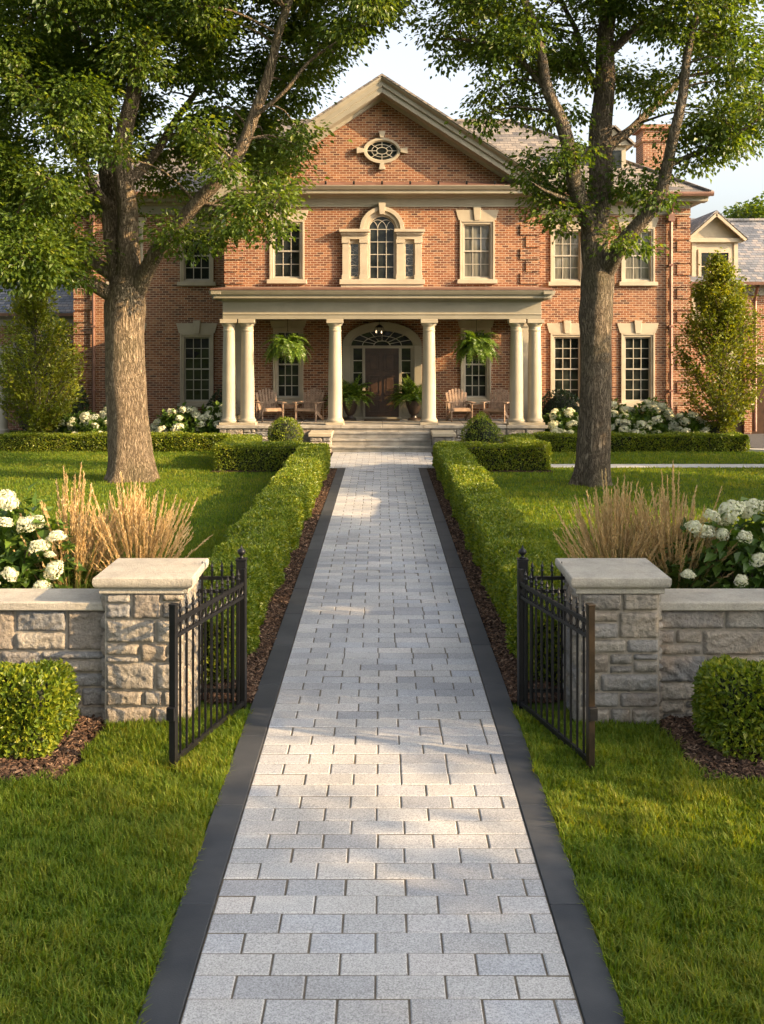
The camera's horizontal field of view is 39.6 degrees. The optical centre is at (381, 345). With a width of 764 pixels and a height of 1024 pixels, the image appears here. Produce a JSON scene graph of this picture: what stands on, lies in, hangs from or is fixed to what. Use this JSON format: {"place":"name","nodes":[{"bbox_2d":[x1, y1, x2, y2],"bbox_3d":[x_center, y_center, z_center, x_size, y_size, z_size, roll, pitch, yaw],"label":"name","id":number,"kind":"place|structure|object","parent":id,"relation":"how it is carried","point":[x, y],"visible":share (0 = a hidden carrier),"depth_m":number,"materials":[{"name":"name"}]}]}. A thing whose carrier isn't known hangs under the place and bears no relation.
{"place":"outdoors","nodes":[
{"label":"outdoors","id":0,"kind":"place"},
{"bbox_2d":[10,462,126,588],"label":"ornamental grass","id":1,"kind":"object","parent":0,"point":[79,539],"depth_m":9.76,"materials":[{"name":"beige plant"}]},
{"bbox_2d":[68,472,211,595],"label":"ornamental grass","id":2,"kind":"object","parent":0,"point":[145,539],"depth_m":9.84,"materials":[{"name":"beige plant"}]},
{"bbox_2d":[180,452,583,1023],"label":"path","id":3,"kind":"structure","parent":0,"point":[210,1001],"depth_m":6.53,"materials":[{"name":"stone"}]},
{"bbox_2d":[0,430,763,1023],"bbox_3d":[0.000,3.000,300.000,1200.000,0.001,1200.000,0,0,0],"label":"ground","id":4,"kind":"structure","parent":0,"point":[544,480],"depth_m":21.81,"materials":[{"name":"plant"}]},
{"bbox_2d":[0,283,74,433],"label":"side wing","id":5,"kind":"structure","parent":4,"relation":"on","point":[65,305],"depth_m":37.55,"materials":[{"name":"red brick"}]},
{"bbox_2d":[13,313,72,430],"bbox_3d":[-11.033,0.937,34.504,2.052,4.319,1.859,0,0,0],"label":"evergreen shrub","id":6,"kind":"object","parent":4,"relation":"on","point":[25,382],"visible":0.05,"depth_m":34.09,"materials":[{"name":"green plant"}]},
{"bbox_2d":[0,589,104,718],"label":"stone wall","id":7,"kind":"structure","parent":4,"relation":"on","point":[36,625],"depth_m":8.47,"materials":[{"name":"stone"}]},
{"bbox_2d":[1,719,105,780],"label":"mulch bed","id":8,"kind":"object","parent":4,"relation":"on","point":[98,733],"depth_m":7.97,"materials":[{"name":"soil"}]},
{"bbox_2d":[0,657,80,761],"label":"boxwood shrub","id":9,"kind":"object","parent":8,"relation":"on","point":[35,706],"visible":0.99,"depth_m":7.62,"materials":[{"name":"green plant"}]},
{"bbox_2d":[47,176,80,236],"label":"distant tree","id":10,"kind":"object","parent":4,"relation":"on","point":[66,221],"depth_m":54.26,"materials":[{"name":"green plant"}]},
{"bbox_2d":[92,558,208,724],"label":"stone pillar","id":11,"kind":"structure","parent":4,"relation":"on","point":[138,596],"depth_m":8.36,"materials":[{"name":"stone"}]},
{"bbox_2d":[197,561,235,698],"bbox_3d":[-1.377,2.375,8.860,0.345,1.150,0.034,0,0,0],"label":"iron fence","id":12,"kind":"object","parent":11,"relation":"attached to","point":[202,577],"visible":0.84,"depth_m":8.85,"materials":[{"name":"black metal"}]},
{"bbox_2d":[0,0,427,483],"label":"shade tree","id":13,"kind":"object","parent":4,"relation":"on","point":[47,73],"visible":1,"depth_m":22.23,"materials":[{"name":"green plant"}]},
{"bbox_2d":[235,545,247,708],"bbox_3d":[-1.165,2.325,8.800,0.092,1.350,0.092,0,0,0],"label":"gate post","id":14,"kind":"object","parent":4,"relation":"on","point":[241,561],"visible":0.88,"depth_m":8.76,"materials":[{"name":"black metal"}]},
{"bbox_2d":[166,568,246,772],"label":"iron gate","id":15,"kind":"structure","parent":14,"relation":"attached to","point":[176,630],"depth_m":7.97,"materials":[{"name":"black metal"}]},
{"bbox_2d":[200,452,336,699],"bbox_3d":[-2.589,2.988,19.400,3.022,0.001,21.000,0,0,0],"label":"mulch bed","id":16,"kind":"object","parent":4,"relation":"on","point":[208,684],"visible":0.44,"depth_m":13.38,"materials":[{"name":"soil"}]},
{"bbox_2d":[211,434,301,470],"bbox_3d":[-2.984,2.649,26.793,2.249,0.763,3.164,0,0,0],"label":"boxwood hedge","id":17,"kind":"object","parent":16,"relation":"on","point":[239,452],"visible":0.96,"depth_m":25.38,"materials":[{"name":"green plant"}]},
{"bbox_2d":[200,442,330,684],"bbox_3d":[-1.631,2.650,17.781,0.896,0.762,16.963,0,0,0],"label":"boxwood hedge","id":18,"kind":"object","parent":16,"relation":"on","point":[265,532],"visible":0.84,"depth_m":13.40,"materials":[{"name":"green plant"}]},
{"bbox_2d":[267,416,303,442],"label":"boxwood shrub","id":19,"kind":"object","parent":16,"relation":"on","point":[282,429],"visible":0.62,"depth_m":28.36,"materials":[{"name":"green plant"}]},
{"bbox_2d":[136,468,625,1023],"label":"path border","id":20,"kind":"object","parent":4,"relation":"on","point":[590,976],"visible":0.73,"depth_m":6.48,"materials":[{"name":"grey stone"}]},
{"bbox_2d":[0,468,763,781],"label":"mulch","id":21,"kind":"object","parent":4,"relation":"on","point":[694,746],"visible":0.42,"depth_m":9.42,"materials":[{"name":"brown wood"}]},
{"bbox_2d":[71,73,713,452],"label":"brick house","id":22,"kind":"structure","parent":4,"relation":"on","point":[422,245],"depth_m":33.50,"materials":[{"name":"red brick"}]},
{"bbox_2d":[106,217,146,284],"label":"window","id":23,"kind":"structure","parent":22,"relation":"in","point":[141,219],"depth_m":34.67,"materials":[{"name":"beige stone"}]},
{"bbox_2d":[177,216,216,285],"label":"window","id":24,"kind":"structure","parent":22,"relation":"in","point":[202,274],"depth_m":34.77,"materials":[{"name":"beige stone"}]},
{"bbox_2d":[176,321,217,406],"bbox_3d":[-6.050,0.597,34.700,1.356,2.825,0.260,0,0,0],"label":"window","id":25,"kind":"structure","parent":22,"relation":"in","point":[196,338],"depth_m":34.77,"materials":[{"name":"glass"}]},
{"bbox_2d":[254,388,286,421],"bbox_3d":[-3.432,1.825,32.382,0.830,0.997,0.948,0,0,-20],"label":"adirondack chair","id":26,"kind":"object","parent":22,"relation":"on","point":[271,399],"visible":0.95,"depth_m":32.63,"materials":[{"name":"brown wood"}]},
{"bbox_2d":[266,207,307,283],"bbox_3d":[-3.000,-3.157,33.500,1.356,2.415,0.260,0,0,0],"label":"window","id":27,"kind":"structure","parent":22,"relation":"in","point":[286,266],"depth_m":33.57,"materials":[{"name":"beige stone"}]},
{"bbox_2d":[261,320,313,366],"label":"hanging fern","id":28,"kind":"object","parent":22,"relation":"hanging from","point":[290,347],"visible":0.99,"depth_m":30.93,"materials":[{"name":"green plant"}]},
{"bbox_2d":[270,320,306,403],"bbox_3d":[-2.960,0.423,33.500,1.216,2.815,0.260,0,0,0],"label":"window","id":29,"kind":"structure","parent":22,"relation":"in","point":[287,378],"depth_m":33.56,"materials":[{"name":"beige stone"}]},
{"bbox_2d":[281,404,298,419],"bbox_3d":[-2.840,2.058,32.697,0.500,0.505,0.495,0,0,0],"label":"side table","id":30,"kind":"object","parent":22,"relation":"on","point":[288,406],"visible":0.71,"depth_m":32.49,"materials":[{"name":"brown wood"}]},
{"bbox_2d":[292,388,324,421],"bbox_3d":[-2.211,1.826,32.484,0.830,1.000,0.949,0,0,14],"label":"adirondack chair","id":31,"kind":"object","parent":22,"relation":"on","point":[313,408],"visible":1,"depth_m":32.70,"materials":[{"name":"brown wood"}]},
{"bbox_2d":[322,373,375,420],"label":"potted fern","id":32,"kind":"object","parent":22,"relation":"on","point":[350,393],"visible":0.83,"depth_m":32.52,"materials":[{"name":"green plant"}]},
{"bbox_2d":[374,320,384,340],"bbox_3d":[-0.079,-0.472,31.900,0.353,0.645,0.308,0,0,0],"label":"hanging lantern","id":33,"kind":"object","parent":22,"relation":"hanging from","point":[379,326],"visible":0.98,"depth_m":31.84,"materials":[{"name":"black metal"}]},
{"bbox_2d":[339,203,424,286],"bbox_3d":[0.000,-3.150,33.379,2.700,2.660,0.298,0,0,0],"label":"palladian window","id":34,"kind":"structure","parent":22,"relation":"in","point":[380,253],"depth_m":33.38,"materials":[{"name":"beige stone"}]},
{"bbox_2d":[357,131,406,169],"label":"oval window","id":35,"kind":"structure","parent":22,"relation":"in","point":[381,150],"depth_m":33.46,"materials":[{"name":"beige stone"}]},
{"bbox_2d":[365,348,398,416],"bbox_3d":[0.000,1.170,33.446,1.060,2.160,0.129,0,0,0],"label":"front door","id":36,"kind":"structure","parent":22,"relation":"in","point":[381,364],"depth_m":33.45,"materials":[{"name":"brown wood"}]},
{"bbox_2d":[364,419,399,420],"bbox_3d":[0.000,2.299,32.850,1.100,0.021,0.600,0,0,0],"label":"doormat","id":37,"kind":"object","parent":22,"relation":"on","point":[381,419],"visible":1,"depth_m":32.69,"materials":[{"name":"brown fabric"}]},
{"bbox_2d":[384,373,441,420],"bbox_3d":[0.985,1.583,32.751,1.884,1.453,1.735,0,0,0],"label":"potted fern","id":38,"kind":"object","parent":22,"relation":"on","point":[411,392],"visible":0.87,"depth_m":32.54,"materials":[{"name":"green plant"}]},
{"bbox_2d":[444,388,475,421],"bbox_3d":[2.355,1.826,32.434,0.830,1.000,0.950,0,0,-9],"label":"adirondack chair","id":39,"kind":"object","parent":22,"relation":"on","point":[457,408],"visible":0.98,"depth_m":32.70,"materials":[{"name":"brown wood"}]},
{"bbox_2d":[457,320,493,403],"bbox_3d":[2.960,0.423,33.500,1.216,2.815,0.260,0,0,0],"label":"window","id":40,"kind":"structure","parent":22,"relation":"in","point":[475,379],"depth_m":33.56,"materials":[{"name":"beige stone"}]},
{"bbox_2d":[451,320,500,367],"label":"hanging fern","id":41,"kind":"object","parent":22,"relation":"hanging from","point":[473,344],"visible":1,"depth_m":30.95,"materials":[{"name":"green plant"}]},
{"bbox_2d":[456,207,497,283],"bbox_3d":[3.000,-3.157,33.500,1.356,2.415,0.260,0,0,0],"label":"window","id":42,"kind":"structure","parent":22,"relation":"in","point":[477,226],"depth_m":33.56,"materials":[{"name":"beige stone"}]},
{"bbox_2d":[469,404,486,418],"bbox_3d":[2.950,2.058,32.697,0.500,0.505,0.495,0,0,0],"label":"side table","id":43,"kind":"object","parent":22,"relation":"on","point":[477,405],"visible":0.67,"depth_m":32.49,"materials":[{"name":"brown wood"}]},
{"bbox_2d":[480,388,509,421],"bbox_3d":[3.512,1.826,32.383,0.830,1.000,0.950,0,0,20],"label":"adirondack chair","id":44,"kind":"object","parent":22,"relation":"on","point":[498,408],"visible":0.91,"depth_m":32.63,"materials":[{"name":"brown wood"}]},
{"bbox_2d":[546,321,579,405],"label":"window","id":45,"kind":"structure","parent":22,"relation":"in","point":[565,336],"depth_m":34.79,"materials":[{"name":"glass"}]},
{"bbox_2d":[548,214,581,285],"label":"window","id":46,"kind":"structure","parent":22,"relation":"in","point":[565,256],"depth_m":34.79,"materials":[{"name":"beige glass"}]},
{"bbox_2d":[617,214,658,285],"bbox_3d":[8.360,-3.113,34.700,1.356,2.325,0.260,0,0,0],"label":"window","id":47,"kind":"structure","parent":22,"relation":"in","point":[634,271],"depth_m":34.73,"materials":[{"name":"beige stone"}]},
{"bbox_2d":[617,321,658,406],"bbox_3d":[8.360,0.597,34.700,1.356,2.825,0.260,0,0,0],"label":"window","id":48,"kind":"structure","parent":22,"relation":"in","point":[637,338],"depth_m":34.77,"materials":[{"name":"beige stone"}]},
{"bbox_2d":[427,452,563,701],"bbox_3d":[2.589,2.988,19.400,3.022,0.001,21.000,0,0,0],"label":"mulch bed","id":49,"kind":"object","parent":4,"relation":"on","point":[556,694],"visible":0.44,"depth_m":12.32,"materials":[{"name":"soil"}]},
{"bbox_2d":[460,411,503,443],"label":"boxwood shrub","id":50,"kind":"object","parent":49,"relation":"on","point":[481,428],"visible":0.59,"depth_m":28.40,"materials":[{"name":"green plant"}]},
{"bbox_2d":[432,440,564,684],"bbox_3d":[1.633,2.649,17.776,0.917,0.759,16.958,0,0,0],"label":"boxwood hedge","id":51,"kind":"object","parent":49,"relation":"on","point":[497,530],"visible":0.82,"depth_m":13.59,"materials":[{"name":"green plant"}]},
{"bbox_2d":[463,432,552,470],"bbox_3d":[2.999,2.654,26.815,2.253,0.781,3.207,0,0,0],"label":"boxwood hedge","id":52,"kind":"object","parent":49,"relation":"on","point":[523,451],"visible":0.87,"depth_m":25.38,"materials":[{"name":"green plant"}]},
{"bbox_2d":[516,545,528,708],"bbox_3d":[1.165,2.325,8.800,0.092,1.350,0.092,0,0,0],"label":"gate post","id":53,"kind":"object","parent":4,"relation":"on","point":[522,561],"visible":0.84,"depth_m":8.76,"materials":[{"name":"black metal"}]},
{"bbox_2d":[517,568,597,768],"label":"iron gate","id":54,"kind":"structure","parent":53,"relation":"attached to","point":[587,632],"depth_m":7.97,"materials":[{"name":"black metal"}]},
{"bbox_2d":[398,0,763,487],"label":"shade tree","id":55,"kind":"object","parent":4,"relation":"on","point":[511,41],"visible":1,"depth_m":22.23,"materials":[{"name":"green plant"}]},
{"bbox_2d":[555,558,671,724],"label":"stone pillar","id":56,"kind":"structure","parent":4,"relation":"on","point":[623,595],"depth_m":8.36,"materials":[{"name":"stone"}]},
{"bbox_2d":[528,561,565,698],"bbox_3d":[1.377,2.375,8.860,0.345,1.150,0.034,0,0,0],"label":"iron fence","id":57,"kind":"object","parent":56,"relation":"attached to","point":[552,577],"visible":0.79,"depth_m":8.85,"materials":[{"name":"black metal"}]},
{"bbox_2d":[551,464,763,467],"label":"side walk","id":58,"kind":"structure","parent":4,"relation":"on","point":[675,465],"depth_m":26.43,"materials":[{"name":"concrete"}]},
{"bbox_2d":[657,719,762,781],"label":"mulch bed","id":59,"kind":"object","parent":4,"relation":"on","point":[736,767],"visible":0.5,"depth_m":7.66,"materials":[{"name":"soil"}]},
{"bbox_2d":[691,653,763,765],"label":"boxwood shrub","id":60,"kind":"object","parent":59,"relation":"on","point":[728,703],"visible":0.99,"depth_m":7.65,"materials":[{"name":"green plant"}]},
{"bbox_2d":[659,589,763,718],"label":"stone wall","id":61,"kind":"structure","parent":4,"relation":"on","point":[700,626],"depth_m":8.47,"materials":[{"name":"stone"}]},
{"bbox_2d":[689,210,763,433],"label":"garage wing","id":62,"kind":"structure","parent":4,"relation":"on","point":[741,240],"depth_m":35.90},
{"bbox_2d":[733,365,763,433],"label":"garage door","id":63,"kind":"structure","parent":62,"relation":"in","point":[760,409],"depth_m":35.98,"materials":[{"name":"brown wood"}]},
{"bbox_2d":[721,191,763,217],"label":"distant tree","id":64,"kind":"object","parent":4,"relation":"on","point":[751,210],"visible":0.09,"depth_m":61.20,"materials":[{"name":"green plant"}]},
{"bbox_2d":[746,448,763,451],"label":"kerb","id":65,"kind":"structure","parent":4,"relation":"on","point":[755,450],"depth_m":29.89,"materials":[{"name":"concrete"}]},
{"label":"mulch bed","id":66,"kind":"structure","parent":4,"relation":"on","visible":0},
{"bbox_2d":[542,406,578,432],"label":"hydrangea bush","id":67,"kind":"object","parent":66,"relation":"on","point":[559,420],"visible":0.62,"depth_m":30.90,"materials":[{"name":"white plant"}]},
{"bbox_2d":[542,388,579,422],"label":"evergreen shrub","id":68,"kind":"object","parent":66,"relation":"on","point":[559,402],"visible":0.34,"depth_m":32.64,"materials":[{"name":"green plant"}]},
{"bbox_2d":[611,397,632,430],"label":"hydrangea bush","id":69,"kind":"object","parent":66,"relation":"on","point":[624,408],"visible":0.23,"depth_m":31.20,"materials":[{"name":"white plant"}]},
{"bbox_2d":[611,408,661,433],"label":"hydrangea bush","id":70,"kind":"object","parent":66,"relation":"on","point":[637,424],"visible":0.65,"depth_m":30.72,"materials":[{"name":"white plant"}]},
{"bbox_2d":[532,430,750,451],"bbox_3d":[7.332,2.724,30.222,6.166,0.609,0.936,0,0,0],"label":"boxwood hedge","id":71,"kind":"object","parent":66,"relation":"on","point":[675,441],"visible":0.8,"depth_m":29.94,"materials":[{"name":"green plant"}]},
{"bbox_2d":[627,397,678,432],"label":"hydrangea bush","id":72,"kind":"object","parent":66,"relation":"on","point":[660,413],"visible":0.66,"depth_m":31.06,"materials":[{"name":"white plant"}]},
{"bbox_2d":[666,408,710,435],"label":"hydrangea bush","id":73,"kind":"object","parent":66,"relation":"on","point":[690,421],"visible":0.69,"depth_m":30.89,"materials":[{"name":"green plant"}]},
{"bbox_2d":[667,247,763,432],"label":"columnar tree","id":74,"kind":"object","parent":66,"relation":"on","point":[720,322],"visible":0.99,"depth_m":30.66,"materials":[{"name":"green plant"}]},
{"bbox_2d":[698,420,734,433],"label":"garden shrub","id":75,"kind":"object","parent":66,"relation":"on","point":[713,429],"visible":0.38,"depth_m":30.80,"materials":[{"name":"green plant"}]},
{"label":"mulch bed","id":76,"kind":"structure","parent":4,"relation":"on","visible":0},
{"bbox_2d":[0,284,88,432],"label":"columnar tree","id":77,"kind":"object","parent":76,"relation":"on","point":[35,312],"visible":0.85,"depth_m":30.59,"materials":[{"name":"green plant"}]},
{"bbox_2d":[40,381,89,432],"bbox_3d":[-9.848,2.058,33.000,1.628,2.060,1.594,0,0,0],"label":"evergreen shrub","id":78,"kind":"object","parent":76,"relation":"on","point":[82,406],"visible":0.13,"depth_m":32.78,"materials":[{"name":"green plant"}]},
{"bbox_2d":[51,410,101,433],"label":"hydrangea bush","id":79,"kind":"object","parent":76,"relation":"on","point":[68,425],"visible":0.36,"depth_m":31.07,"materials":[{"name":"white plant"}]},
{"bbox_2d":[71,416,106,432],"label":"hydrangea bush","id":80,"kind":"object","parent":76,"relation":"on","point":[99,424],"visible":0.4,"depth_m":30.75,"materials":[{"name":"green plant"}]},
{"bbox_2d":[0,430,230,451],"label":"boxwood hedge","id":81,"kind":"object","parent":76,"relation":"on","point":[30,441],"visible":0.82,"depth_m":29.94,"materials":[{"name":"green plant"}]},
{"bbox_2d":[99,405,150,430],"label":"hydrangea bush","id":82,"kind":"object","parent":76,"relation":"on","point":[103,413],"visible":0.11,"depth_m":31.48,"materials":[{"name":"white plant"}]},
{"bbox_2d":[150,402,212,433],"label":"hydrangea bush","id":83,"kind":"object","parent":76,"relation":"on","point":[180,421],"visible":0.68,"depth_m":31.20,"materials":[{"name":"white plant"}]},
{"bbox_2d":[194,401,221,433],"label":"hydrangea bush","id":84,"kind":"object","parent":76,"relation":"on","point":[211,415],"visible":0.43,"depth_m":31.24,"materials":[{"name":"green plant"}]},
{"bbox_2d":[204,389,239,418],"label":"evergreen shrub","id":85,"kind":"object","parent":76,"relation":"on","point":[219,399],"visible":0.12,"depth_m":33.51,"materials":[{"name":"green plant"}]},
{"label":"mulch bed","id":86,"kind":"structure","parent":4,"relation":"on","visible":0},
{"bbox_2d":[0,482,107,588],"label":"hydrangea bush","id":87,"kind":"object","parent":86,"relation":"on","point":[19,570],"visible":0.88,"depth_m":9.52,"materials":[{"name":"white plant"}]},
{"label":"mulch bed","id":88,"kind":"structure","parent":4,"relation":"on","visible":0},
{"bbox_2d":[653,497,763,588],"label":"hydrangea bush","id":89,"kind":"object","parent":88,"relation":"on","point":[748,554],"visible":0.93,"depth_m":9.53,"materials":[{"name":"white plant"}]},
{"bbox_2d":[0,0,763,228],"label":"sky","id":90,"kind":"structure","parent":0,"point":[405,65],"materials":[{"name":"white"}]},
{"bbox_2d":[547,469,685,599],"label":"ornamental grass","id":91,"kind":"object","parent":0,"point":[609,544],"depth_m":9.88,"materials":[{"name":"beige plant"}]},
{"bbox_2d":[612,460,743,588],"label":"ornamental grass","id":92,"kind":"object","parent":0,"point":[676,534],"depth_m":9.78,"materials":[{"name":"beige plant"}]},
{"bbox_2d":[747,434,763,448],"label":"driveway","id":93,"kind":"structure","parent":0,"point":[756,441],"depth_m":33.41,"materials":[{"name":"concrete"}]}
]}

